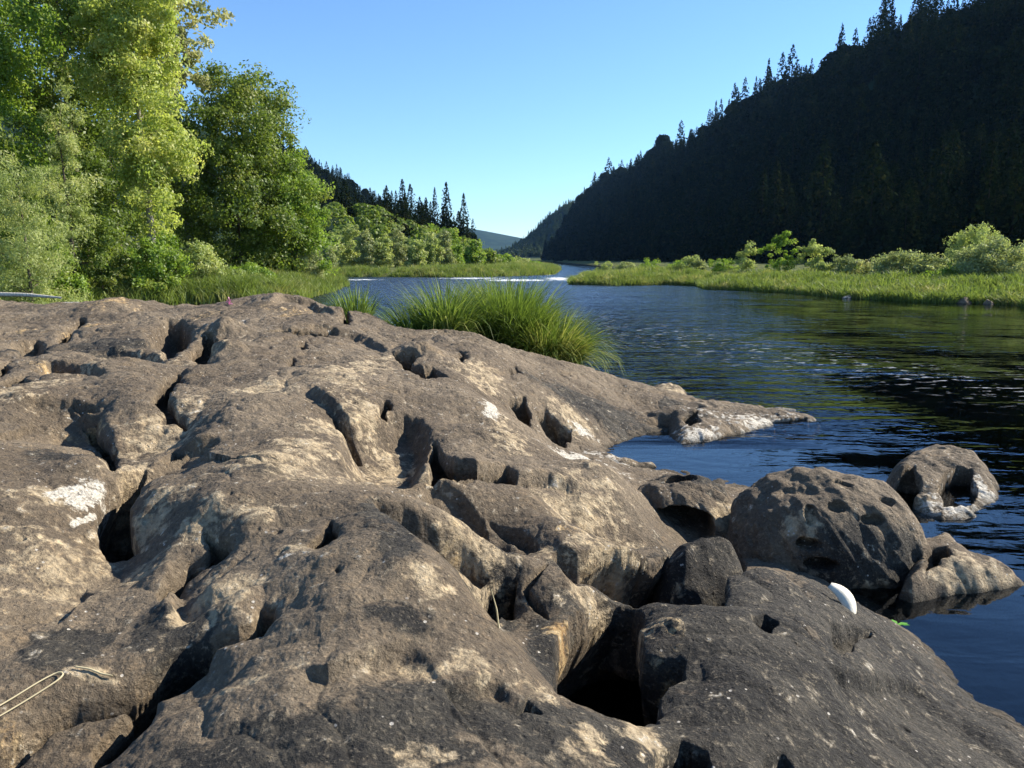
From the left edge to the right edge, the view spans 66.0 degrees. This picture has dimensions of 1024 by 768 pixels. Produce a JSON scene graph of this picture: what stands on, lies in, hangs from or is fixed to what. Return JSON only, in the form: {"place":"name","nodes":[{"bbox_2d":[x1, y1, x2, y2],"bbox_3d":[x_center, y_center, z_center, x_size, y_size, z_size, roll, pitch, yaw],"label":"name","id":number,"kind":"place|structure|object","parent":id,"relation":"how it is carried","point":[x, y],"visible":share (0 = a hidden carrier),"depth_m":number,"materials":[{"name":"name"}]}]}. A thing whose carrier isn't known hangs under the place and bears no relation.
{"place":"outdoors","nodes":[
{"label":"outdoors","id":0,"kind":"place"},
{"bbox_2d":[0,0,972,237],"label":"sky","id":1,"kind":"structure","parent":0,"point":[516,106],"materials":[{"name":"blue"}]},
{"bbox_2d":[0,292,1023,767],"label":"bedrock shelf","id":2,"kind":"object","parent":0,"point":[274,530],"visible":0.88,"depth_m":3.08,"materials":[{"name":"stone"}]},
{"bbox_2d":[0,671,63,715],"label":"dry reed","id":3,"kind":"object","parent":2,"relation":"on","point":[60,677],"visible":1,"depth_m":2.10,"materials":[{"name":"plant"}]},
{"bbox_2d":[319,283,387,323],"bbox_3d":[-2.787,-1.367,13.744,1.297,0.923,1.391,-4,10,-25],"label":"sedge clump","id":4,"kind":"object","parent":2,"relation":"on","point":[363,306],"visible":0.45,"depth_m":13.67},
{"bbox_2d":[365,269,512,338],"bbox_3d":[-1.234,-0.985,10.982,2.634,1.210,2.087,0,9,0],"label":"sedge clump","id":5,"kind":"object","parent":2,"relation":"on","point":[440,313],"visible":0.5,"depth_m":10.75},
{"bbox_2d":[437,265,634,372],"bbox_3d":[0.019,-0.905,11.687,2.817,1.699,3.928,-7,11,-36],"label":"sedge clump","id":6,"kind":"object","parent":2,"relation":"on","point":[539,329],"visible":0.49,"depth_m":11.24,"materials":[{"name":"plant"}]},
{"bbox_2d":[637,474,733,537],"bbox_3d":[1.118,1.044,5.348,0.896,0.907,0.918,0,9,0],"label":"arched rock","id":7,"kind":"object","parent":2,"relation":"on","point":[707,498],"visible":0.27,"depth_m":5.08,"materials":[{"name":"stone"}]},
{"bbox_2d":[652,536,742,606],"bbox_3d":[0.935,0.982,3.882,0.514,0.451,0.497,0,9,0],"label":"grey boulder","id":8,"kind":"object","parent":2,"relation":"on","point":[699,571],"visible":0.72,"depth_m":3.77,"materials":[{"name":"stone"}]},
{"bbox_2d":[828,583,856,613],"bbox_3d":[1.437,0.943,3.411,0.103,0.184,0.029,-30,-21,-6],"label":"white feather","id":9,"kind":"object","parent":2,"relation":"on","point":[844,596],"visible":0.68,"depth_m":3.41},
{"bbox_2d":[0,11,1023,581],"bbox_3d":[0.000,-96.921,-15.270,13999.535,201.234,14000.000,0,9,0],"label":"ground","id":10,"kind":"structure","parent":0,"point":[960,409],"depth_m":16.95,"materials":[{"name":"liquid"}]},
{"bbox_2d":[0,116,32,277],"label":"broadleaf tree","id":11,"kind":"object","parent":10,"relation":"on","point":[6,141],"visible":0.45,"depth_m":30.46,"materials":[{"name":"green plant"}]},
{"bbox_2d":[0,292,61,298],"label":"driftwood log","id":12,"kind":"object","parent":10,"relation":"on","point":[12,294],"visible":1,"depth_m":24.82,"materials":[{"name":"grey wood"}]},
{"bbox_2d":[0,0,74,278],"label":"broadleaf tree","id":13,"kind":"object","parent":10,"relation":"on","point":[9,58],"visible":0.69,"depth_m":32.84,"materials":[{"name":"green plant"}]},
{"bbox_2d":[0,150,94,303],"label":"willow shrub","id":14,"kind":"object","parent":10,"relation":"on","point":[32,242],"visible":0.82,"depth_m":26.36,"materials":[{"name":"green plant"}]},
{"bbox_2d":[22,242,91,302],"bbox_3d":[-17.166,-4.038,29.620,2.349,2.771,2.290,0,9,0],"label":"shrub","id":15,"kind":"object","parent":10,"relation":"on","point":[70,281],"visible":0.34,"depth_m":29.61,"materials":[{"name":"green plant"}]},
{"bbox_2d":[37,78,103,277],"bbox_3d":[-17.032,-7.427,30.305,2.392,8.401,2.033,0,9,0],"label":"willow tree","id":16,"kind":"object","parent":10,"relation":"on","point":[67,146],"visible":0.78,"depth_m":30.08,"materials":[{"name":"green plant"}]},
{"bbox_2d":[0,0,171,273],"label":"broadleaf tree","id":17,"kind":"object","parent":10,"relation":"on","point":[91,160],"visible":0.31,"depth_m":37.21,"materials":[{"name":"green plant"}]},
{"bbox_2d":[57,214,132,294],"bbox_3d":[-16.628,-4.829,31.451,2.998,3.895,3.329,0,9,0],"label":"shrub","id":18,"kind":"object","parent":10,"relation":"on","point":[108,236],"visible":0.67,"depth_m":31.27,"materials":[{"name":"green plant"}]},
{"bbox_2d":[0,0,212,272],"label":"broadleaf tree","id":19,"kind":"object","parent":10,"relation":"on","point":[127,230],"visible":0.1,"depth_m":50.78,"materials":[{"name":"green plant"}]},
{"bbox_2d":[58,0,213,242],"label":"cottonwood","id":20,"kind":"object","parent":10,"relation":"on","point":[131,24],"visible":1,"depth_m":33.06,"materials":[{"name":"green plant"}]},
{"bbox_2d":[120,230,196,294],"bbox_3d":[-14.721,-4.916,32.676,2.735,2.891,3.218,0,9,0],"label":"shrub","id":21,"kind":"object","parent":10,"relation":"on","point":[151,265],"visible":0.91,"depth_m":32.28,"materials":[{"name":"green plant"}]},
{"bbox_2d":[0,266,350,304],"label":"bank grass","id":22,"kind":"structure","parent":10,"relation":"on","point":[208,289],"depth_m":33.33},
{"bbox_2d":[134,0,234,266],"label":"cottonwood","id":23,"kind":"object","parent":10,"relation":"on","point":[197,80],"visible":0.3,"depth_m":43.91,"materials":[{"name":"green plant"}]},
{"bbox_2d":[162,238,245,280],"bbox_3d":[-13.573,-5.113,34.707,3.512,2.603,2.619,0,9,0],"label":"shrub","id":24,"kind":"object","parent":10,"relation":"on","point":[211,265],"visible":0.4,"depth_m":34.15,"materials":[{"name":"green plant"}]},
{"bbox_2d":[120,58,322,270],"bbox_3d":[-16.646,-11.693,45.972,10.628,13.822,12.168,0,9,0],"label":"alder","id":25,"kind":"object","parent":10,"relation":"on","point":[221,112],"visible":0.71,"depth_m":44.33,"materials":[{"name":"green plant"}]},
{"bbox_2d":[227,261,276,278],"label":"shrub","id":26,"kind":"object","parent":10,"relation":"on","point":[254,267],"visible":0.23,"depth_m":37.29,"materials":[{"name":"green plant"}]},
{"bbox_2d":[227,71,323,266],"bbox_3d":[-14.527,-12.576,48.396,6.011,12.514,5.879,0,9,0],"label":"alder","id":27,"kind":"object","parent":10,"relation":"on","point":[291,138],"visible":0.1,"depth_m":47.42,"materials":[{"name":"green plant"}]},
{"bbox_2d":[237,146,339,278],"bbox_3d":[-13.119,-9.957,47.218,6.154,8.419,5.618,0,9,0],"label":"alder","id":28,"kind":"object","parent":10,"relation":"on","point":[308,185],"visible":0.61,"depth_m":46.28,"materials":[{"name":"green plant"}]},
{"bbox_2d":[291,250,324,278],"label":"shrub","id":29,"kind":"object","parent":10,"relation":"on","point":[313,266],"visible":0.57,"depth_m":46.96,"materials":[{"name":"green plant"}]},
{"bbox_2d":[317,244,338,267],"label":"willow","id":30,"kind":"object","parent":10,"relation":"on","point":[332,257],"visible":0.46,"depth_m":94.34,"materials":[{"name":"green plant"}]},
{"bbox_2d":[320,229,347,266],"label":"willow","id":31,"kind":"object","parent":10,"relation":"on","point":[335,233],"visible":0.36,"depth_m":98.27,"materials":[{"name":"green plant"}]},
{"bbox_2d":[335,180,356,216],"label":"conifer tree","id":32,"kind":"object","parent":10,"relation":"on","point":[350,212],"visible":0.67,"depth_m":138.21,"materials":[{"name":"green plant"}]},
{"bbox_2d":[339,223,360,266],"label":"willow","id":33,"kind":"object","parent":10,"relation":"on","point":[347,238],"visible":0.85,"depth_m":100.01,"materials":[{"name":"green plant"}]},
{"bbox_2d":[354,229,377,266],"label":"willow","id":34,"kind":"object","parent":10,"relation":"on","point":[365,241],"visible":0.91,"depth_m":98.03,"materials":[{"name":"green plant"}]},
{"bbox_2d":[266,138,478,241],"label":"hill forest","id":35,"kind":"object","parent":10,"relation":"on","point":[327,175],"visible":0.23,"depth_m":404.93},
{"bbox_2d":[371,233,394,266],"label":"willow","id":36,"kind":"object","parent":10,"relation":"on","point":[385,251],"visible":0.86,"depth_m":99.28,"materials":[{"name":"green plant"}]},
{"bbox_2d":[301,201,469,258],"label":"shrub slope","id":37,"kind":"structure","parent":10,"relation":"on","point":[370,217],"depth_m":124.42,"materials":[{"name":"green plant"}]},
{"bbox_2d":[388,225,410,266],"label":"willow","id":38,"kind":"object","parent":10,"relation":"on","point":[399,253],"visible":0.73,"depth_m":101.87,"materials":[{"name":"green plant"}]},
{"bbox_2d":[404,239,428,266],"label":"willow","id":39,"kind":"object","parent":10,"relation":"on","point":[419,253],"visible":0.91,"depth_m":98.06,"materials":[{"name":"green plant"}]},
{"bbox_2d":[423,231,444,265],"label":"willow","id":40,"kind":"object","parent":10,"relation":"on","point":[434,250],"visible":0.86,"depth_m":100.06,"materials":[{"name":"green plant"}]},
{"bbox_2d":[435,229,456,265],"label":"willow","id":41,"kind":"object","parent":10,"relation":"on","point":[446,243],"visible":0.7,"depth_m":104.04,"materials":[{"name":"green plant"}]},
{"bbox_2d":[436,182,455,234],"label":"conifer tree","id":42,"kind":"object","parent":10,"relation":"on","point":[448,223],"visible":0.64,"depth_m":199.97,"materials":[{"name":"green plant"}]},
{"bbox_2d":[331,260,562,278],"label":"bank grass","id":43,"kind":"structure","parent":10,"relation":"on","point":[503,268],"depth_m":85.72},
{"bbox_2d":[451,244,464,265],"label":"willow","id":44,"kind":"object","parent":10,"relation":"on","point":[457,251],"visible":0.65,"depth_m":105.89,"materials":[{"name":"green plant"}]},
{"bbox_2d":[457,192,471,241],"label":"conifer tree","id":45,"kind":"object","parent":10,"relation":"on","point":[467,230],"visible":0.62,"depth_m":195.58,"materials":[{"name":"green plant"}]},
{"bbox_2d":[462,238,486,265],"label":"bush","id":46,"kind":"object","parent":10,"relation":"on","point":[474,254],"visible":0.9,"depth_m":117.52,"materials":[{"name":"green plant"}]},
{"bbox_2d":[483,247,503,265],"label":"bush","id":47,"kind":"object","parent":10,"relation":"on","point":[491,255],"visible":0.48,"depth_m":127.84,"materials":[{"name":"green plant"}]},
{"bbox_2d":[493,198,573,256],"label":"distant forest","id":48,"kind":"object","parent":10,"relation":"on","point":[524,247],"visible":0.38,"depth_m":1392.99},
{"bbox_2d":[682,209,699,259],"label":"conifer tree","id":49,"kind":"object","parent":10,"relation":"on","point":[687,245],"visible":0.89,"depth_m":277.69,"materials":[{"name":"green plant"}]},
{"bbox_2d":[711,258,740,272],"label":"willow shrub","id":50,"kind":"object","parent":10,"relation":"on","point":[721,266],"visible":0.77,"depth_m":62.65,"materials":[{"name":"green plant"}]},
{"bbox_2d":[712,199,745,260],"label":"conifer tree","id":51,"kind":"object","parent":10,"relation":"on","point":[735,207],"visible":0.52,"depth_m":234.70,"materials":[{"name":"green plant"}]},
{"bbox_2d":[733,240,756,270],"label":"willow shrub","id":52,"kind":"object","parent":10,"relation":"on","point":[744,258],"visible":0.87,"depth_m":59.09,"materials":[{"name":"green plant"}]},
{"bbox_2d":[728,186,764,261],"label":"conifer tree","id":53,"kind":"object","parent":10,"relation":"on","point":[750,230],"visible":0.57,"depth_m":210.33,"materials":[{"name":"green plant"}]},
{"bbox_2d":[736,168,773,257],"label":"conifer tree","id":54,"kind":"object","parent":10,"relation":"on","point":[762,196],"visible":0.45,"depth_m":208.70,"materials":[{"name":"green plant"}]},
{"bbox_2d":[746,158,786,258],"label":"conifer tree","id":55,"kind":"object","parent":10,"relation":"on","point":[776,178],"visible":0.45,"depth_m":195.90,"materials":[{"name":"green plant"}]},
{"bbox_2d":[748,182,789,262],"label":"conifer tree","id":56,"kind":"object","parent":10,"relation":"on","point":[771,202],"visible":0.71,"depth_m":193.40,"materials":[{"name":"green plant"}]},
{"bbox_2d":[757,230,798,272],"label":"willow shrub","id":57,"kind":"object","parent":10,"relation":"on","point":[780,261],"visible":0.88,"depth_m":57.02,"materials":[{"name":"green plant"}]},
{"bbox_2d":[753,171,805,257],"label":"conifer tree","id":58,"kind":"object","parent":10,"relation":"on","point":[785,178],"visible":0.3,"depth_m":197.16,"materials":[{"name":"green plant"}]},
{"bbox_2d":[540,0,1023,261],"bbox_3d":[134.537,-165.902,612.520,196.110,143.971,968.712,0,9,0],"label":"hill forest","id":59,"kind":"object","parent":10,"relation":"on","point":[632,206],"visible":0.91,"depth_m":383.91,"materials":[{"name":"plant"}]},
{"bbox_2d":[774,199,802,261],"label":"conifer tree","id":60,"kind":"object","parent":10,"relation":"on","point":[792,213],"visible":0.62,"depth_m":182.87,"materials":[{"name":"green plant"}]},
{"bbox_2d":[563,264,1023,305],"bbox_3d":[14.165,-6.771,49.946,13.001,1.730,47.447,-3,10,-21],"label":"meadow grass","id":61,"kind":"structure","parent":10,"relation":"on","point":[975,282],"depth_m":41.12,"materials":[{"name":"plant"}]},
{"bbox_2d":[566,271,1023,306],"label":"bank grass","id":62,"kind":"structure","parent":10,"relation":"on","point":[671,280],"depth_m":43.85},
{"bbox_2d":[781,206,814,258],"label":"conifer tree","id":63,"kind":"object","parent":10,"relation":"on","point":[801,213],"visible":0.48,"depth_m":183.17,"materials":[{"name":"green plant"}]},
{"bbox_2d":[784,137,844,252],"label":"conifer tree","id":64,"kind":"object","parent":10,"relation":"on","point":[810,214],"visible":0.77,"depth_m":179.61,"materials":[{"name":"green plant"}]},
{"bbox_2d":[795,238,834,272],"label":"willow shrub","id":65,"kind":"object","parent":10,"relation":"on","point":[815,250],"visible":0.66,"depth_m":57.00,"materials":[{"name":"green plant"}]},
{"bbox_2d":[805,131,839,185],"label":"conifer tree","id":66,"kind":"object","parent":10,"relation":"on","point":[828,138],"visible":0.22,"depth_m":264.10,"materials":[{"name":"green plant"}]},
{"bbox_2d":[819,191,843,257],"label":"conifer tree","id":67,"kind":"object","parent":10,"relation":"on","point":[832,234],"visible":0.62,"depth_m":166.08,"materials":[{"name":"green plant"}]},
{"bbox_2d":[829,184,860,259],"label":"conifer tree","id":68,"kind":"object","parent":10,"relation":"on","point":[852,198],"visible":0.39,"depth_m":156.64,"materials":[{"name":"green plant"}]},
{"bbox_2d":[830,253,873,273],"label":"willow shrub","id":69,"kind":"object","parent":10,"relation":"on","point":[850,263],"visible":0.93,"depth_m":51.21,"materials":[{"name":"green plant"}]},
{"bbox_2d":[825,139,897,262],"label":"conifer tree","id":70,"kind":"object","parent":10,"relation":"on","point":[858,242],"visible":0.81,"depth_m":143.17,"materials":[{"name":"green plant"}]},
{"bbox_2d":[850,162,895,252],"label":"conifer tree","id":71,"kind":"object","parent":10,"relation":"on","point":[880,185],"visible":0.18,"depth_m":148.94,"materials":[{"name":"green plant"}]},
{"bbox_2d":[863,186,890,262],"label":"conifer tree","id":72,"kind":"object","parent":10,"relation":"on","point":[880,226],"visible":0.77,"depth_m":140.95,"materials":[{"name":"green plant"}]},
{"bbox_2d":[854,107,902,186],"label":"conifer tree","id":73,"kind":"object","parent":10,"relation":"on","point":[887,125],"visible":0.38,"depth_m":216.28,"materials":[{"name":"green plant"}]},
{"bbox_2d":[861,180,901,258],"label":"conifer tree","id":74,"kind":"object","parent":10,"relation":"on","point":[887,195],"visible":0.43,"depth_m":142.08,"materials":[{"name":"green plant"}]},
{"bbox_2d":[860,162,906,250],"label":"conifer tree","id":75,"kind":"object","parent":10,"relation":"on","point":[895,168],"visible":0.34,"depth_m":145.89,"materials":[{"name":"green plant"}]},
{"bbox_2d":[864,0,905,51],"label":"conifer tree","id":76,"kind":"object","parent":10,"relation":"on","point":[885,3],"visible":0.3,"depth_m":399.03,"materials":[{"name":"green plant"}]},
{"bbox_2d":[867,248,924,275],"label":"willow shrub","id":77,"kind":"object","parent":10,"relation":"on","point":[894,260],"visible":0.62,"depth_m":45.26,"materials":[{"name":"green plant"}]},
{"bbox_2d":[875,179,926,259],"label":"conifer tree","id":78,"kind":"object","parent":10,"relation":"on","point":[914,188],"visible":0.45,"depth_m":131.75,"materials":[{"name":"green plant"}]},
{"bbox_2d":[880,181,922,254],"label":"conifer tree","id":79,"kind":"object","parent":10,"relation":"on","point":[890,246],"visible":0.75,"depth_m":129.35,"materials":[{"name":"green plant"}]},
{"bbox_2d":[904,252,950,277],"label":"willow shrub","id":80,"kind":"object","parent":10,"relation":"on","point":[930,262],"visible":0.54,"depth_m":44.19,"materials":[{"name":"green plant"}]},
{"bbox_2d":[908,179,963,264],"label":"conifer tree","id":81,"kind":"object","parent":10,"relation":"on","point":[941,183],"visible":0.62,"depth_m":120.83,"materials":[{"name":"green plant"}]},
{"bbox_2d":[915,192,961,264],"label":"conifer tree","id":82,"kind":"object","parent":10,"relation":"on","point":[940,208],"visible":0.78,"depth_m":120.41,"materials":[{"name":"green plant"}]},
{"bbox_2d":[899,130,978,228],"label":"conifer tree","id":83,"kind":"object","parent":10,"relation":"on","point":[943,140],"visible":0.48,"depth_m":148.07,"materials":[{"name":"green plant"}]},
{"bbox_2d":[925,157,964,244],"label":"conifer tree","id":84,"kind":"object","parent":10,"relation":"on","point":[950,187],"visible":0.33,"depth_m":124.36,"materials":[{"name":"green plant"}]},
{"bbox_2d":[917,125,972,210],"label":"conifer tree","id":85,"kind":"object","parent":10,"relation":"on","point":[953,133],"visible":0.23,"depth_m":160.00,"materials":[{"name":"green plant"}]},
{"bbox_2d":[922,261,968,277],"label":"willow shrub","id":86,"kind":"object","parent":10,"relation":"on","point":[947,270],"visible":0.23,"depth_m":40.38,"materials":[{"name":"green plant"}]},
{"bbox_2d":[922,108,974,174],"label":"conifer tree","id":87,"kind":"object","parent":10,"relation":"on","point":[955,113],"visible":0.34,"depth_m":185.16,"materials":[{"name":"green plant"}]},
{"bbox_2d":[949,149,971,231],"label":"conifer tree","id":88,"kind":"object","parent":10,"relation":"on","point":[956,169],"visible":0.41,"depth_m":144.82,"materials":[{"name":"green plant"}]},
{"bbox_2d":[954,190,973,236],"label":"conifer tree","id":89,"kind":"object","parent":10,"relation":"on","point":[964,203],"visible":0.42,"depth_m":139.84,"materials":[{"name":"green plant"}]},
{"bbox_2d":[947,141,1004,262],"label":"conifer tree","id":90,"kind":"object","parent":10,"relation":"on","point":[991,182],"visible":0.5,"depth_m":109.26,"materials":[{"name":"green plant"}]},
{"bbox_2d":[941,221,1010,264],"bbox_3d":[27.944,-7.842,47.539,4.386,3.787,4.515,0,9,0],"label":"willow shrub","id":91,"kind":"object","parent":10,"relation":"on","point":[973,236],"visible":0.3,"depth_m":46.87,"materials":[{"name":"green plant"}]},
{"bbox_2d":[967,131,1000,206],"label":"conifer tree","id":92,"kind":"object","parent":10,"relation":"on","point":[993,137],"visible":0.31,"depth_m":158.65,"materials":[{"name":"green plant"}]},
{"bbox_2d":[948,234,1023,276],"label":"willow shrub","id":93,"kind":"object","parent":10,"relation":"on","point":[994,258],"visible":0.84,"depth_m":38.83,"materials":[{"name":"green plant"}]},
{"bbox_2d":[969,183,1015,254],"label":"conifer tree","id":94,"kind":"object","parent":10,"relation":"on","point":[996,199],"visible":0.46,"depth_m":105.99,"materials":[{"name":"green plant"}]},
{"bbox_2d":[969,122,1023,223],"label":"conifer tree","id":95,"kind":"object","parent":10,"relation":"on","point":[1006,146],"visible":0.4,"depth_m":137.97,"materials":[{"name":"green plant"}]},
{"bbox_2d":[992,157,1023,244],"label":"conifer tree","id":96,"kind":"object","parent":10,"relation":"on","point":[1017,195],"visible":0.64,"depth_m":104.90,"materials":[{"name":"green plant"}]},
{"bbox_2d":[994,139,1023,219],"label":"conifer tree","id":97,"kind":"object","parent":10,"relation":"on","point":[1021,149],"visible":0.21,"depth_m":124.69,"materials":[{"name":"green plant"}]},
{"bbox_2d":[1007,193,1023,259],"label":"conifer tree","id":98,"kind":"object","parent":10,"relation":"on","point":[1015,220],"visible":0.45,"depth_m":100.52,"materials":[{"name":"green plant"}]},
{"bbox_2d":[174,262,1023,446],"bbox_3d":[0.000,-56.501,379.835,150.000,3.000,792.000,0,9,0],"label":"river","id":99,"kind":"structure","parent":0,"point":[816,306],"depth_m":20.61,"materials":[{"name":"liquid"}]},
{"bbox_2d":[583,448,657,469],"bbox_3d":[0.815,0.809,7.104,1.118,0.391,0.492,6,11,32],"label":"shelf","id":100,"kind":"object","parent":99,"relation":"in","point":[634,463],"visible":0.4,"depth_m":6.96,"materials":[{"name":"stone"}]},
{"bbox_2d":[653,382,687,394],"bbox_3d":[2.080,0.235,10.624,0.802,0.429,1.322,4,10,22],"label":"flat stone","id":101,"kind":"object","parent":99,"relation":"in","point":[673,387],"visible":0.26,"depth_m":10.70,"materials":[{"name":"stone"}]},
{"bbox_2d":[658,396,684,408],"bbox_3d":[1.545,0.358,9.813,1.446,0.438,1.013,5,10,29],"label":"shelf","id":102,"kind":"object","parent":99,"relation":"in","point":[666,401],"visible":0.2,"depth_m":9.57,"materials":[{"name":"stone"}]},
{"bbox_2d":[637,399,824,461],"bbox_3d":[1.977,0.524,8.736,3.072,0.586,1.584,-6,11,-33],"label":"pale ledge","id":103,"kind":"object","parent":99,"relation":"on","point":[704,430],"visible":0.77,"depth_m":8.53,"materials":[{"name":"stone"}]},
{"bbox_2d":[725,466,932,607],"bbox_3d":[1.899,1.091,4.859,1.165,1.153,1.021,0,9,0],"label":"boulder","id":104,"kind":"object","parent":99,"relation":"in","point":[857,534],"visible":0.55,"depth_m":4.47,"materials":[{"name":"stone"}]},
{"bbox_2d":[886,444,1008,555],"bbox_3d":[3.404,0.948,6.233,0.919,0.707,1.780,4,10,22],"label":"pierced rock","id":105,"kind":"object","parent":99,"relation":"in","point":[953,492],"visible":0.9,"depth_m":5.99,"materials":[{"name":"stone"}]},
{"bbox_2d":[894,532,1023,653],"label":"tail rock","id":106,"kind":"object","parent":99,"relation":"in","point":[959,593],"visible":0.8,"depth_m":4.32,"materials":[{"name":"stone"}]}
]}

